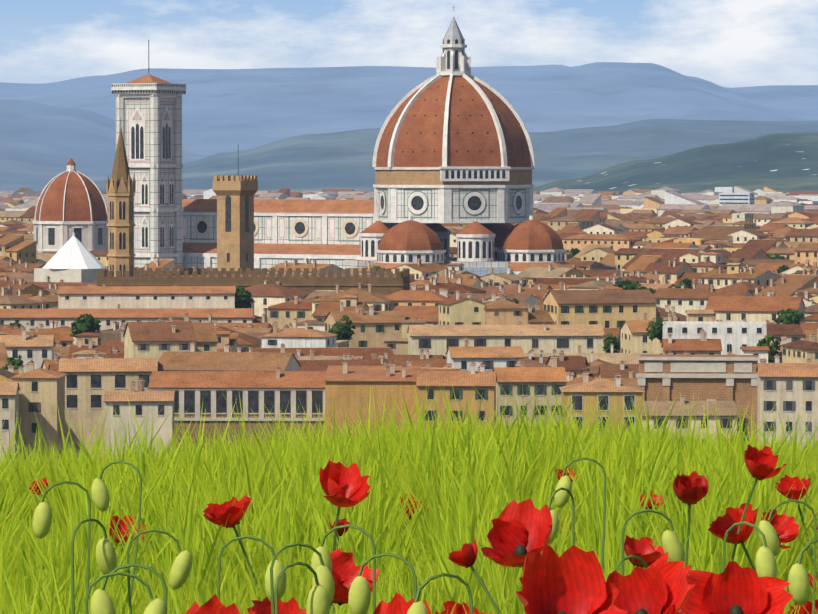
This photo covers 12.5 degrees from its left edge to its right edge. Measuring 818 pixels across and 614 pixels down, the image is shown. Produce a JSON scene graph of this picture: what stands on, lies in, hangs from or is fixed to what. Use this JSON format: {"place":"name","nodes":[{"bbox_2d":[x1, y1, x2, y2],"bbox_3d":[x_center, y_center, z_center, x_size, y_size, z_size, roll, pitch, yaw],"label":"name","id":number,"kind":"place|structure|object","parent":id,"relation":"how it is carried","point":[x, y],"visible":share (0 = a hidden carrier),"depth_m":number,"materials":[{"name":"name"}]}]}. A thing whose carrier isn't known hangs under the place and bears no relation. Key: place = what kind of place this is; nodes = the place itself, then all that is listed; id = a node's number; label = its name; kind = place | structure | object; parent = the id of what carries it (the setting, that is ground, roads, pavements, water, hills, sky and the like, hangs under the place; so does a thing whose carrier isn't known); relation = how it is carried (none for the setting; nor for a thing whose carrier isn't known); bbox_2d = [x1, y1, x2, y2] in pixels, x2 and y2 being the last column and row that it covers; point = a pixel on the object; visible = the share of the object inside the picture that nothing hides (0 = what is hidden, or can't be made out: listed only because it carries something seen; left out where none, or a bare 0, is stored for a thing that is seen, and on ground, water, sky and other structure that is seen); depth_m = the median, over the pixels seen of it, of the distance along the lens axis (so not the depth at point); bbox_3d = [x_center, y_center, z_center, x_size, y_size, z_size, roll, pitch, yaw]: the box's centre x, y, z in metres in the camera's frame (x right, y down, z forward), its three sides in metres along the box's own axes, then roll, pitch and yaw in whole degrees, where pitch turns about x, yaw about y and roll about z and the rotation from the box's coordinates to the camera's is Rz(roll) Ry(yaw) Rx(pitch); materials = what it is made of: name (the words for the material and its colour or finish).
{"place":"outdoors","nodes":[
{"label":"outdoors","id":0,"kind":"place"},
{"bbox_2d":[34,233,107,282],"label":"baptistery","id":1,"kind":"structure","parent":0,"point":[73,259],"depth_m":1113.42,"materials":[{"name":"stone"}]},
{"bbox_2d":[0,100,216,189],"bbox_3d":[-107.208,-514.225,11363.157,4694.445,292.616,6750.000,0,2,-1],"label":"ridge","id":2,"kind":"structure","parent":0,"point":[41,145],"depth_m":11182.09,"materials":[{"name":"blue"}]},
{"bbox_2d":[0,377,817,613],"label":"grass","id":3,"kind":"structure","parent":0,"point":[464,484],"depth_m":8.39,"materials":[{"name":"green plant"}]},
{"bbox_2d":[0,62,817,152],"bbox_3d":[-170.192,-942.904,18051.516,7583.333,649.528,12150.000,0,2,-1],"label":"ridge","id":4,"kind":"structure","parent":0,"point":[228,110],"depth_m":18259.28,"materials":[{"name":"blue"}]},
{"bbox_2d":[0,119,817,193],"bbox_3d":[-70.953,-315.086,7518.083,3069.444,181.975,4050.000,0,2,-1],"label":"ridge","id":5,"kind":"structure","parent":0,"point":[318,162],"depth_m":7635.97,"materials":[{"name":"blue"}]},
{"bbox_2d":[0,0,817,87],"label":"sky","id":6,"kind":"structure","parent":0,"point":[724,43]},
{"bbox_2d":[533,132,817,194],"bbox_3d":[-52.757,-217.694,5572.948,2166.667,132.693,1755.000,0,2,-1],"label":"ridge","id":7,"kind":"structure","parent":0,"point":[784,162],"depth_m":5647.82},
{"bbox_2d":[636,354,759,445],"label":"brick facade","id":8,"kind":"structure","parent":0,"point":[666,377],"depth_m":661.27,"materials":[{"name":"brick"},{"name":"stone"},{"name":"glass"}]},
{"label":"ground","id":9,"kind":"structure","parent":0,"visible":0},
{"bbox_2d":[33,158,107,257],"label":"domed chapel","id":10,"kind":"structure","parent":9,"relation":"on","point":[70,201],"depth_m":1448.14,"materials":[{"name":"tile"}]},
{"bbox_2d":[88,117,135,285],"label":"church spire","id":11,"kind":"structure","parent":9,"relation":"on","point":[120,188],"depth_m":1006.62,"materials":[{"name":"stone"}]},
{"bbox_2d":[111,40,185,266],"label":"campanile","id":12,"kind":"structure","parent":9,"relation":"on","point":[149,109],"depth_m":1314.82,"materials":[{"name":"stone"}]},
{"bbox_2d":[97,158,410,301],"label":"crenellated palace","id":13,"kind":"structure","parent":9,"relation":"on","point":[235,233],"depth_m":1016.48,"materials":[{"name":"stone"}]},
{"bbox_2d":[182,5,582,276],"bbox_3d":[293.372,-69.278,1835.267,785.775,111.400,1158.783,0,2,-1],"label":"domed cathedral","id":14,"kind":"structure","parent":9,"relation":"on","point":[453,144],"depth_m":1282.55,"materials":[{"name":"tile"}]},
{"bbox_2d":[0,186,817,465],"bbox_3d":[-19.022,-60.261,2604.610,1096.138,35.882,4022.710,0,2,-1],"label":"city","id":15,"kind":"object","parent":9,"relation":"on","point":[161,351],"visible":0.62,"depth_m":802.91,"materials":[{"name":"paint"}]},
{"bbox_2d":[719,193,754,205],"bbox_3d":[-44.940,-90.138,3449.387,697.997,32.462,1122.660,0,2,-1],"label":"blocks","id":16,"kind":"structure","parent":9,"relation":"on","point":[737,198],"depth_m":3293.56,"materials":[{"name":"paint"}]},
{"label":"meadow hill","id":17,"kind":"structure","parent":0,"visible":0},
{"bbox_2d":[4,444,817,613],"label":"poppies","id":18,"kind":"object","parent":17,"relation":"on","point":[571,580],"visible":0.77,"depth_m":5.15,"materials":[{"name":"red plant"}]}
]}

